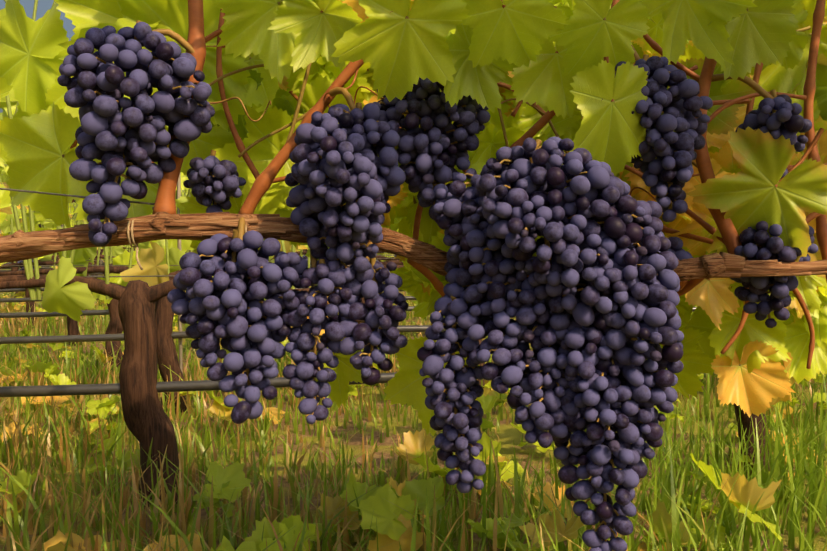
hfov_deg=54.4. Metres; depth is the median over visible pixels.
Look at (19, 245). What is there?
vine cordon
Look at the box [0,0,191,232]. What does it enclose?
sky
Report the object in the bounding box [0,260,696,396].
drip hoses
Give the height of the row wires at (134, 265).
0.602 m
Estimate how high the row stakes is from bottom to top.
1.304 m
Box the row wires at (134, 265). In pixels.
[0,174,396,277]
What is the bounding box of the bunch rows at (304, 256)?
[17,255,395,285]
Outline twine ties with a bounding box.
[127,220,246,269]
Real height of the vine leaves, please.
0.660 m
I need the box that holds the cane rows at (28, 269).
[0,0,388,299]
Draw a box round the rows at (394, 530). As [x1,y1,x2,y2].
[0,8,826,550]
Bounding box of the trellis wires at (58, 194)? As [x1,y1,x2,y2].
[0,188,154,204]
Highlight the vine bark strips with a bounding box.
[56,212,810,280]
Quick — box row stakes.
[0,173,182,373]
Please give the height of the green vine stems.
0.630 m
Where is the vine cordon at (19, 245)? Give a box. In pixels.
[0,211,826,278]
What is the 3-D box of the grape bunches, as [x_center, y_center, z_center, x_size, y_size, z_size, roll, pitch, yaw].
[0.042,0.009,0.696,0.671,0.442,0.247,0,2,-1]
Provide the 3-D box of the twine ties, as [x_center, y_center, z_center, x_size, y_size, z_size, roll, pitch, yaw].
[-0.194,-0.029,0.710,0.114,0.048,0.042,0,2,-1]
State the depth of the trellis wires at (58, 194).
0.73 m
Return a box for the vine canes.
[70,0,826,368]
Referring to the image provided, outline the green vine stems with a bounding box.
[62,0,824,541]
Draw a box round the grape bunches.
[57,22,817,550]
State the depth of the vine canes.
0.77 m
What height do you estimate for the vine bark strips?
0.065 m
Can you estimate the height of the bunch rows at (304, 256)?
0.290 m
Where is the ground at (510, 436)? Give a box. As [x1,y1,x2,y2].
[0,246,826,550]
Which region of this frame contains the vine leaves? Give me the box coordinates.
[0,0,826,435]
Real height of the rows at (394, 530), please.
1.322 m

